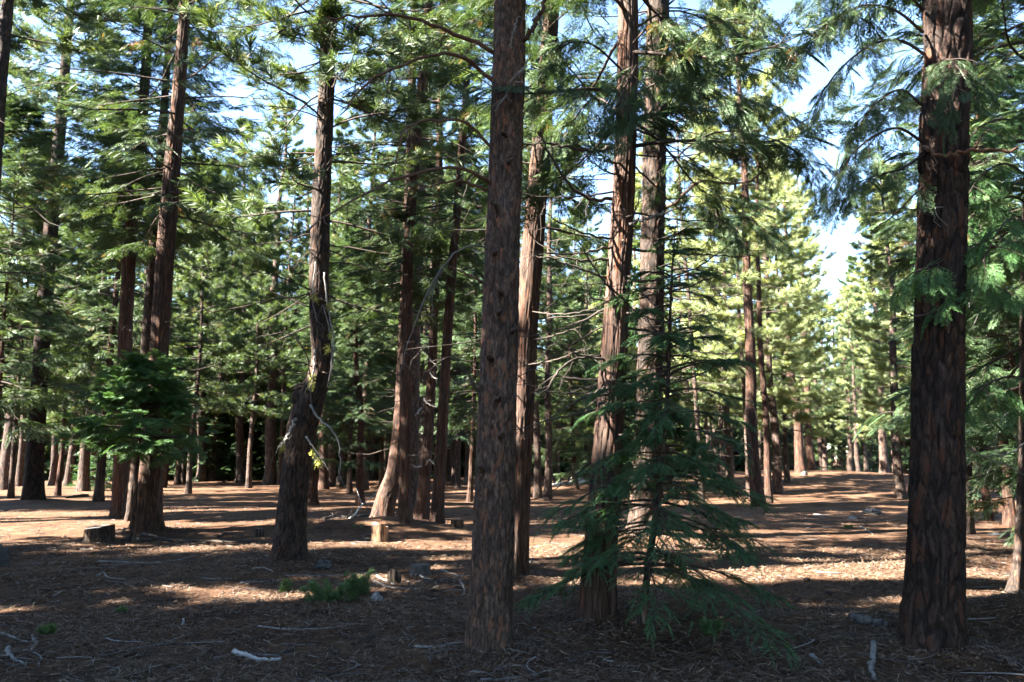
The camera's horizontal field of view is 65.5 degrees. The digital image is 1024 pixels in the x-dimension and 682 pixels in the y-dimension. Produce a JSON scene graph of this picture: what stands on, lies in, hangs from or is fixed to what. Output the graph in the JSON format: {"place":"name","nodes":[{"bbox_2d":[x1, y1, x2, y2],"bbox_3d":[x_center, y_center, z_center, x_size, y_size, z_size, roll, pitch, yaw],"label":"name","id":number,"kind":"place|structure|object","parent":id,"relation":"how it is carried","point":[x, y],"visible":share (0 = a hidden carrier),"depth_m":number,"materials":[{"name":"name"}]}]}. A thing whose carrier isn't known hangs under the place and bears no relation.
{"place":"outdoors","nodes":[
{"label":"outdoors","id":0,"kind":"place"},
{"bbox_2d":[0,459,1023,681],"bbox_3d":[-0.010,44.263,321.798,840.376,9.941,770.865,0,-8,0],"label":"forest ground","id":1,"kind":"structure","parent":0,"point":[854,493],"depth_m":10.43,"materials":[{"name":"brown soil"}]},
{"bbox_2d":[0,146,63,489],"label":"pine tree","id":2,"kind":"object","parent":1,"relation":"on","point":[5,453],"visible":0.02,"depth_m":39.33,"materials":[{"name":"green plant"}]},
{"bbox_2d":[0,118,74,485],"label":"pine tree","id":3,"kind":"object","parent":1,"relation":"on","point":[20,467],"visible":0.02,"depth_m":43.48,"materials":[{"name":"green plant"}]},
{"bbox_2d":[0,129,94,498],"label":"young pine","id":4,"kind":"object","parent":1,"relation":"on","point":[20,382],"visible":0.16,"depth_m":30.69,"materials":[{"name":"green plant"}]},
{"bbox_2d":[0,87,104,447],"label":"incense cedar","id":5,"kind":"object","parent":1,"relation":"on","point":[31,116],"visible":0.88,"depth_m":24.46,"materials":[{"name":"green plant"}]},
{"bbox_2d":[0,0,130,358],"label":"pine tree","id":6,"kind":"object","parent":1,"relation":"on","point":[8,43],"visible":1,"depth_m":14.80,"materials":[{"name":"green plant"}]},
{"bbox_2d":[0,199,134,495],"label":"incense cedar","id":7,"kind":"object","parent":1,"relation":"on","point":[70,239],"visible":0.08,"depth_m":33.04,"materials":[{"name":"green plant"}]},
{"bbox_2d":[30,157,110,485],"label":"pine tree","id":8,"kind":"object","parent":1,"relation":"on","point":[53,466],"visible":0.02,"depth_m":44.18,"materials":[{"name":"green plant"}]},
{"bbox_2d":[30,219,114,485],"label":"pine tree","id":9,"kind":"object","parent":1,"relation":"on","point":[68,478],"visible":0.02,"depth_m":43.36,"materials":[{"name":"green plant"}]},
{"bbox_2d":[0,0,168,499],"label":"pine tree","id":10,"kind":"object","parent":1,"relation":"on","point":[33,487],"visible":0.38,"depth_m":29.42,"materials":[{"name":"green plant"}]},
{"bbox_2d":[63,446,129,490],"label":"tree","id":11,"kind":"object","parent":1,"relation":"on","point":[109,484],"visible":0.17,"depth_m":37.19,"materials":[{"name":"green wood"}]},
{"bbox_2d":[82,524,115,543],"bbox_3d":[-7.642,3.584,14.738,0.652,0.381,0.650,0,-8,0],"label":"tree stump","id":12,"kind":"object","parent":1,"relation":"on","point":[99,534],"visible":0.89,"depth_m":14.53,"materials":[{"name":"brown wood"}]},
{"bbox_2d":[58,147,144,491],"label":"pine tree","id":13,"kind":"object","parent":1,"relation":"on","point":[83,482],"visible":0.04,"depth_m":36.45,"materials":[{"name":"green plant"}]},
{"bbox_2d":[36,106,187,501],"bbox_3d":[-14.650,-1.598,29.581,5.389,15.462,5.102,1,-8,-8],"label":"incense cedar","id":14,"kind":"object","parent":1,"relation":"on","point":[99,487],"visible":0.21,"depth_m":29.13,"materials":[{"name":"green plant"}]},
{"bbox_2d":[5,0,272,518],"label":"incense cedar","id":15,"kind":"object","parent":1,"relation":"on","point":[120,470],"visible":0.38,"depth_m":20.77,"materials":[{"name":"green plant"}]},
{"bbox_2d":[50,348,229,541],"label":"young cedar","id":16,"kind":"object","parent":1,"relation":"on","point":[171,400],"visible":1,"depth_m":14.86,"materials":[{"name":"green plant"}]},
{"bbox_2d":[42,0,261,520],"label":"incense cedar","id":17,"kind":"object","parent":1,"relation":"on","point":[195,170],"visible":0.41,"depth_m":20.02,"materials":[{"name":"green plant"}]},
{"bbox_2d":[2,0,315,531],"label":"incense cedar","id":18,"kind":"object","parent":1,"relation":"on","point":[150,515],"visible":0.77,"depth_m":16.96,"materials":[{"name":"green plant"}]},
{"bbox_2d":[108,91,227,487],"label":"pine tree","id":19,"kind":"object","parent":1,"relation":"on","point":[183,286],"visible":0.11,"depth_m":42.24,"materials":[{"name":"green plant"}]},
{"bbox_2d":[131,293,215,484],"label":"incense cedar","id":20,"kind":"object","parent":1,"relation":"on","point":[190,351],"visible":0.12,"depth_m":46.30,"materials":[{"name":"green plant"}]},
{"bbox_2d":[172,246,217,483],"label":"incense cedar","id":21,"kind":"object","parent":1,"relation":"on","point":[177,479],"visible":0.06,"depth_m":48.26,"materials":[{"name":"green plant"}]},
{"bbox_2d":[132,157,260,493],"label":"young pine","id":22,"kind":"object","parent":1,"relation":"on","point":[204,288],"visible":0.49,"depth_m":36.09,"materials":[{"name":"green plant"}]},
{"bbox_2d":[141,532,256,543],"bbox_3d":[-6.024,3.702,14.873,2.518,0.138,1.150,-1,-8,6],"label":"fallen branch","id":23,"kind":"object","parent":1,"relation":"on","point":[170,537],"visible":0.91,"depth_m":14.79,"materials":[{"name":"brown wood"}]},
{"bbox_2d":[172,150,229,483],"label":"pine tree","id":24,"kind":"object","parent":1,"relation":"on","point":[183,473],"visible":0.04,"depth_m":47.91,"materials":[{"name":"green plant"}]},
{"bbox_2d":[172,158,241,481],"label":"pine tree","id":25,"kind":"object","parent":1,"relation":"on","point":[201,474],"visible":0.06,"depth_m":49.46,"materials":[{"name":"green plant"}]},
{"bbox_2d":[196,161,265,479],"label":"pine tree","id":26,"kind":"object","parent":1,"relation":"on","point":[210,474],"visible":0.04,"depth_m":50.55,"materials":[{"name":"green plant"}]},
{"bbox_2d":[202,117,294,482],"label":"pine tree","id":27,"kind":"object","parent":1,"relation":"on","point":[240,477],"visible":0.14,"depth_m":48.59,"materials":[{"name":"green plant"}]},
{"bbox_2d":[193,198,304,487],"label":"young pine","id":28,"kind":"object","parent":1,"relation":"on","point":[263,280],"visible":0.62,"depth_m":42.21,"materials":[{"name":"green plant"}]},
{"bbox_2d":[227,97,311,484],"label":"pine tree","id":29,"kind":"object","parent":1,"relation":"on","point":[270,475],"visible":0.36,"depth_m":47.57,"materials":[{"name":"green plant"}]},
{"bbox_2d":[236,147,311,484],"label":"pine tree","id":30,"kind":"object","parent":1,"relation":"on","point":[288,277],"visible":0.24,"depth_m":47.60,"materials":[{"name":"green plant"}]},
{"bbox_2d":[254,264,329,449],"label":"incense cedar","id":31,"kind":"object","parent":1,"relation":"on","point":[278,422],"visible":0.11,"depth_m":49.93,"materials":[{"name":"green plant"}]},
{"bbox_2d":[265,146,332,377],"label":"pine tree","id":32,"kind":"object","parent":1,"relation":"on","point":[307,149],"visible":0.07,"depth_m":52.71,"materials":[{"name":"green plant"}]},
{"bbox_2d":[256,246,359,504],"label":"incense cedar","id":33,"kind":"object","parent":1,"relation":"on","point":[313,498],"visible":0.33,"depth_m":27.02,"materials":[{"name":"green plant"}]},
{"bbox_2d":[286,223,352,489],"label":"incense cedar","id":34,"kind":"object","parent":1,"relation":"on","point":[323,483],"visible":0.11,"depth_m":40.42,"materials":[{"name":"green plant"}]},
{"bbox_2d":[296,578,360,602],"bbox_3d":[-2.047,2.843,8.962,0.646,0.335,0.461,-3,-9,21],"label":"seedling","id":35,"kind":"object","parent":1,"relation":"on","point":[326,593],"visible":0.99,"depth_m":8.94,"materials":[{"name":"green plant"}]},
{"bbox_2d":[176,0,490,562],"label":"crooked tree","id":36,"kind":"object","parent":1,"relation":"on","point":[289,542],"visible":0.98,"depth_m":12.23,"materials":[{"name":"green plant"}]},
{"bbox_2d":[287,116,380,486],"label":"pine tree","id":37,"kind":"object","parent":1,"relation":"on","point":[332,474],"visible":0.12,"depth_m":43.90,"materials":[{"name":"green plant"}]},
{"bbox_2d":[302,171,388,484],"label":"pine tree","id":38,"kind":"object","parent":1,"relation":"on","point":[343,472],"visible":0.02,"depth_m":44.44,"materials":[{"name":"green plant"}]},
{"bbox_2d":[305,224,396,492],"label":"incense cedar","id":39,"kind":"object","parent":1,"relation":"on","point":[384,367],"visible":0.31,"depth_m":37.92,"materials":[{"name":"green plant"}]},
{"bbox_2d":[307,58,402,489],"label":"pine tree","id":40,"kind":"object","parent":1,"relation":"on","point":[344,217],"visible":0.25,"depth_m":40.81,"materials":[{"name":"green plant"}]},
{"bbox_2d":[322,256,394,505],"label":"incense cedar","id":41,"kind":"object","parent":1,"relation":"on","point":[360,464],"visible":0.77,"depth_m":26.80,"materials":[{"name":"green plant"}]},
{"bbox_2d":[343,568,376,595],"bbox_3d":[-1.801,2.838,9.342,0.355,0.384,0.348,-4,-9,28],"label":"seedling","id":42,"kind":"object","parent":1,"relation":"on","point":[356,583],"visible":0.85,"depth_m":9.32,"materials":[{"name":"green plant"}]},
{"bbox_2d":[371,522,388,541],"bbox_3d":[-2.487,3.624,15.001,0.341,0.412,0.342,0,-8,0],"label":"tree stump","id":43,"kind":"object","parent":1,"relation":"on","point":[379,532],"visible":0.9,"depth_m":14.88,"materials":[{"name":"brown wood"}]},
{"bbox_2d":[344,282,421,486],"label":"incense cedar","id":44,"kind":"object","parent":1,"relation":"on","point":[381,454],"visible":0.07,"depth_m":41.54,"materials":[{"name":"green plant"}]},
{"bbox_2d":[310,0,485,516],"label":"incense cedar","id":45,"kind":"object","parent":1,"relation":"on","point":[384,504],"visible":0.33,"depth_m":18.61,"materials":[{"name":"green plant"}]},
{"bbox_2d":[311,0,492,523],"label":"incense cedar","id":46,"kind":"object","parent":1,"relation":"on","point":[404,513],"visible":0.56,"depth_m":17.49,"materials":[{"name":"green plant"}]},
{"bbox_2d":[270,0,546,652],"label":"pine tree","id":47,"kind":"object","parent":1,"relation":"on","point":[489,622],"visible":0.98,"depth_m":6.72,"materials":[{"name":"brown plant"}]},
{"bbox_2d":[369,71,478,469],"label":"pine tree","id":48,"kind":"object","parent":1,"relation":"on","point":[449,172],"visible":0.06,"depth_m":38.22,"materials":[{"name":"green plant"}]},
{"bbox_2d":[373,10,488,519],"bbox_3d":[-1.933,-2.787,21.050,3.575,14.943,3.850,2,-8,-14],"label":"incense cedar","id":49,"kind":"object","parent":1,"relation":"on","point":[421,510],"visible":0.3,"depth_m":20.42,"materials":[{"name":"green plant"}]},
{"bbox_2d":[386,0,480,510],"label":"pine tree","id":50,"kind":"object","parent":1,"relation":"on","point":[415,386],"visible":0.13,"depth_m":23.85,"materials":[{"name":"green plant"}]},
{"bbox_2d":[420,121,481,482],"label":"pine tree","id":51,"kind":"object","parent":1,"relation":"on","point":[454,448],"visible":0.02,"depth_m":44.58,"materials":[{"name":"green plant"}]},
{"bbox_2d":[420,250,482,482],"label":"pine tree","id":52,"kind":"object","parent":1,"relation":"on","point":[467,452],"visible":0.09,"depth_m":43.55,"materials":[{"name":"green plant"}]},
{"bbox_2d":[425,139,484,487],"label":"pine tree","id":53,"kind":"object","parent":1,"relation":"on","point":[457,481],"visible":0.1,"depth_m":39.55,"materials":[{"name":"green plant"}]},
{"bbox_2d":[362,0,548,523],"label":"incense cedar","id":54,"kind":"object","parent":1,"relation":"on","point":[437,512],"visible":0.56,"depth_m":17.81,"materials":[{"name":"green plant"}]},
{"bbox_2d":[419,165,550,501],"bbox_3d":[-1.377,-0.306,30.162,4.964,13.272,5.400,6,-10,-35],"label":"incense cedar","id":55,"kind":"object","parent":1,"relation":"on","point":[467,407],"visible":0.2,"depth_m":29.56,"materials":[{"name":"green plant"}]},
{"bbox_2d":[0,177,1018,481],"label":"woodland","id":56,"kind":"object","parent":1,"relation":"on","point":[226,461],"visible":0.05,"depth_m":51.42,"materials":[{"name":"green plant"}]},
{"bbox_2d":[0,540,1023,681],"bbox_3d":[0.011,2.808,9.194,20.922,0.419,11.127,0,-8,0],"label":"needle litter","id":57,"kind":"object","parent":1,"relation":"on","point":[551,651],"visible":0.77,"depth_m":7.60,"materials":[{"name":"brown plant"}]},
{"bbox_2d":[0,509,1023,681],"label":"twig litter","id":58,"kind":"object","parent":1,"relation":"on","point":[144,655],"visible":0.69,"depth_m":7.51,"materials":[{"name":"brown wood"}]},
{"bbox_2d":[476,42,587,497],"bbox_3d":[0.747,-3.339,34.123,5.732,20.252,4.606,-3,-9,22],"label":"pine tree","id":59,"kind":"object","parent":1,"relation":"on","point":[537,490],"visible":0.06,"depth_m":32.76,"materials":[{"name":"green plant"}]},
{"bbox_2d":[480,103,583,462],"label":"incense cedar","id":60,"kind":"object","parent":1,"relation":"on","point":[561,301],"visible":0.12,"depth_m":35.20,"materials":[{"name":"green plant"}]},
{"bbox_2d":[389,0,719,578],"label":"incense cedar","id":61,"kind":"object","parent":1,"relation":"on","point":[530,280],"visible":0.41,"depth_m":11.10,"materials":[{"name":"green plant"}]},
{"bbox_2d":[520,54,599,499],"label":"pine tree","id":62,"kind":"object","parent":1,"relation":"on","point":[550,281],"visible":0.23,"depth_m":31.92,"materials":[{"name":"green plant"}]},
{"bbox_2d":[532,274,599,489],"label":"incense cedar","id":63,"kind":"object","parent":1,"relation":"on","point":[575,453],"visible":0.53,"depth_m":36.88,"materials":[{"name":"green plant"}]},
{"bbox_2d":[537,218,600,482],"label":"young pine","id":64,"kind":"object","parent":1,"relation":"on","point":[557,424],"visible":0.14,"depth_m":41.58,"materials":[{"name":"green plant"}]},
{"bbox_2d":[537,209,603,477],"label":"pine tree","id":65,"kind":"object","parent":1,"relation":"on","point":[590,267],"visible":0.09,"depth_m":46.79,"materials":[{"name":"green plant"}]},
{"bbox_2d":[564,197,607,475],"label":"pine tree","id":66,"kind":"object","parent":1,"relation":"on","point":[591,230],"visible":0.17,"depth_m":50.60,"materials":[{"name":"green plant"}]},
{"bbox_2d":[567,254,635,432],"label":"young pine","id":67,"kind":"object","parent":1,"relation":"on","point":[591,305],"visible":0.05,"depth_m":58.09,"materials":[{"name":"green plant"}]},
{"bbox_2d":[421,0,852,621],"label":"incense cedar","id":68,"kind":"object","parent":1,"relation":"on","point":[621,116],"visible":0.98,"depth_m":7.67,"materials":[{"name":"green plant"}]},
{"bbox_2d":[513,224,808,672],"bbox_3d":[1.347,0.774,7.153,2.715,3.919,2.509,3,-9,-17],"label":"young fir","id":69,"kind":"object","parent":1,"relation":"on","point":[665,418],"visible":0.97,"depth_m":7.05,"materials":[{"name":"green plant"}]},
{"bbox_2d":[625,294,705,489],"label":"young pine","id":70,"kind":"object","parent":1,"relation":"on","point":[666,301],"visible":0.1,"depth_m":35.84,"materials":[{"name":"green plant"}]},
{"bbox_2d":[537,0,837,535],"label":"pine tree","id":71,"kind":"object","parent":1,"relation":"on","point":[653,166],"visible":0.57,"depth_m":16.04,"materials":[{"name":"green plant"}]},
{"bbox_2d":[664,182,716,473],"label":"pine tree","id":72,"kind":"object","parent":1,"relation":"on","point":[678,264],"visible":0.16,"depth_m":48.89,"materials":[{"name":"green plant"}]},
{"bbox_2d":[628,23,777,499],"bbox_3d":[6.506,-3.386,30.899,5.257,19.456,6.045,6,-12,-41],"label":"incense cedar","id":73,"kind":"object","parent":1,"relation":"on","point":[716,349],"visible":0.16,"depth_m":30.11,"materials":[{"name":"green plant"}]},
{"bbox_2d":[697,616,724,636],"bbox_3d":[1.743,2.540,6.984,0.264,0.266,0.217,0,-8,0],"label":"seedling","id":74,"kind":"object","parent":1,"relation":"on","point":[704,629],"visible":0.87,"depth_m":6.96,"materials":[{"name":"green plant"}]},
{"bbox_2d":[671,185,779,471],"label":"young pine","id":75,"kind":"object","parent":1,"relation":"on","point":[721,425],"visible":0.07,"depth_m":47.50,"materials":[{"name":"green plant"}]},
{"bbox_2d":[665,126,789,486],"bbox_3d":[9.884,-1.768,36.712,5.408,17.408,4.704,-7,-10,37],"label":"pine tree","id":76,"kind":"object","parent":1,"relation":"on","point":[727,432],"visible":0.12,"depth_m":35.86,"materials":[{"name":"green plant"}]},
{"bbox_2d":[664,0,818,506],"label":"pine tree","id":77,"kind":"object","parent":1,"relation":"on","point":[755,483],"visible":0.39,"depth_m":27.01,"materials":[{"name":"green plant"}]},
{"bbox_2d":[664,0,835,497],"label":"incense cedar","id":78,"kind":"object","parent":1,"relation":"on","point":[791,332],"visible":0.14,"depth_m":31.19,"materials":[{"name":"green plant"}]},
{"bbox_2d":[708,72,824,503],"bbox_3d":[9.159,-2.120,29.091,4.390,16.234,3.743,-3,-9,18],"label":"pine tree","id":79,"kind":"object","parent":1,"relation":"on","point":[766,425],"visible":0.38,"depth_m":28.57,"materials":[{"name":"green plant"}]},
{"bbox_2d":[723,139,828,493],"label":"pine tree","id":80,"kind":"object","parent":1,"relation":"on","point":[777,482],"visible":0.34,"depth_m":32.74,"materials":[{"name":"green plant"}]},
{"bbox_2d":[721,153,845,481],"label":"young pine","id":81,"kind":"object","parent":1,"relation":"on","point":[832,396],"visible":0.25,"depth_m":37.57,"materials":[{"name":"green plant"}]},
{"bbox_2d":[762,428,827,469],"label":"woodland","id":82,"kind":"object","parent":1,"relation":"on","point":[791,441],"visible":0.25,"depth_m":51.01,"materials":[{"name":"brown wood"}]},
{"bbox_2d":[755,171,838,472],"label":"pine tree","id":83,"kind":"object","parent":1,"relation":"on","point":[799,466],"visible":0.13,"depth_m":42.80,"materials":[{"name":"green plant"}]},
{"bbox_2d":[765,164,844,470],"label":"pine tree","id":84,"kind":"object","parent":1,"relation":"on","point":[811,464],"visible":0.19,"depth_m":44.74,"materials":[{"name":"green plant"}]},
{"bbox_2d":[776,272,846,464],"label":"pine tree","id":85,"kind":"object","parent":1,"relation":"on","point":[825,408],"visible":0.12,"depth_m":57.00,"materials":[{"name":"green plant"}]},
{"bbox_2d":[799,301,846,469],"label":"pine tree","id":86,"kind":"object","parent":1,"relation":"on","point":[820,324],"visible":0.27,"depth_m":57.63,"materials":[{"name":"green plant"}]},
{"bbox_2d":[812,413,859,470],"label":"tree","id":87,"kind":"object","parent":1,"relation":"on","point":[833,467],"visible":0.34,"depth_m":60.88,"materials":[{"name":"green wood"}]},
{"bbox_2d":[825,312,860,470],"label":"pine tree","id":88,"kind":"object","parent":1,"relation":"on","point":[850,451],"visible":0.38,"depth_m":56.70,"materials":[{"name":"green plant"}]},
{"bbox_2d":[827,288,876,471],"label":"pine tree","id":89,"kind":"object","parent":1,"relation":"on","point":[839,380],"visible":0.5,"depth_m":54.90,"materials":[{"name":"green plant"}]},
{"bbox_2d":[822,254,900,471],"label":"pine tree","id":90,"kind":"object","parent":1,"relation":"on","point":[863,444],"visible":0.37,"depth_m":57.04,"materials":[{"name":"green plant"}]},
{"bbox_2d":[849,612,887,626],"bbox_3d":[3.358,2.652,7.545,0.152,0.118,0.389,4,-9,-28],"label":"rock","id":91,"kind":"object","parent":1,"relation":"on","point":[861,618],"visible":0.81,"depth_m":7.49,"materials":[{"name":"grey stone"}]},
{"bbox_2d":[832,160,914,498],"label":"pine tree","id":92,"kind":"object","parent":1,"relation":"on","point":[893,380],"visible":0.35,"depth_m":30.14,"materials":[{"name":"green plant"}]},
{"bbox_2d":[843,425,908,471],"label":"tree","id":93,"kind":"object","parent":1,"relation":"on","point":[872,464],"visible":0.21,"depth_m":59.02,"materials":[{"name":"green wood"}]},
{"bbox_2d":[844,192,908,472],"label":"pine tree","id":94,"kind":"object","parent":1,"relation":"on","point":[882,452],"visible":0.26,"depth_m":46.52,"materials":[{"name":"green plant"}]},
{"bbox_2d":[841,161,916,438],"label":"young pine","id":95,"kind":"object","parent":1,"relation":"on","point":[883,348],"visible":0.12,"depth_m":40.59,"materials":[{"name":"green plant"}]},
{"bbox_2d":[847,233,910,472],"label":"young pine","id":96,"kind":"object","parent":1,"relation":"on","point":[860,416],"visible":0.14,"depth_m":48.76,"materials":[{"name":"green plant"}]},
{"bbox_2d":[775,0,1021,652],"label":"incense cedar","id":97,"kind":"object","parent":1,"relation":"on","point":[933,616],"visible":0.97,"depth_m":6.70,"materials":[{"name":"brown plant"}]},
{"bbox_2d":[826,0,1023,593],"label":"incense cedar","id":98,"kind":"object","parent":1,"relation":"on","point":[1010,305],"visible":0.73,"depth_m":8.80,"materials":[{"name":"green plant"}]},
{"bbox_2d":[846,0,1023,533],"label":"incense cedar","id":99,"kind":"object","parent":1,"relation":"on","point":[970,522],"visible":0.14,"depth_m":17.82,"materials":[{"name":"green plant"}]},
{"bbox_2d":[885,240,1018,520],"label":"incense cedar","id":100,"kind":"object","parent":1,"relation":"on","point":[985,494],"visible":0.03,"depth_m":20.68,"materials":[{"name":"green plant"}]},
{"bbox_2d":[884,2,1023,525],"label":"incense cedar","id":101,"kind":"object","parent":1,"relation":"on","point":[1009,517],"visible":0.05,"depth_m":19.96,"materials":[{"name":"green plant"}]},
{"bbox_2d":[965,187,1021,547],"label":"incense cedar","id":102,"kind":"object","parent":1,"relation":"on","point":[974,355],"visible":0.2,"depth_m":14.50,"materials":[{"name":"green plant"}]},
{"bbox_2d":[0,0,1023,457],"label":"sky","id":103,"kind":"structure","parent":0,"point":[820,77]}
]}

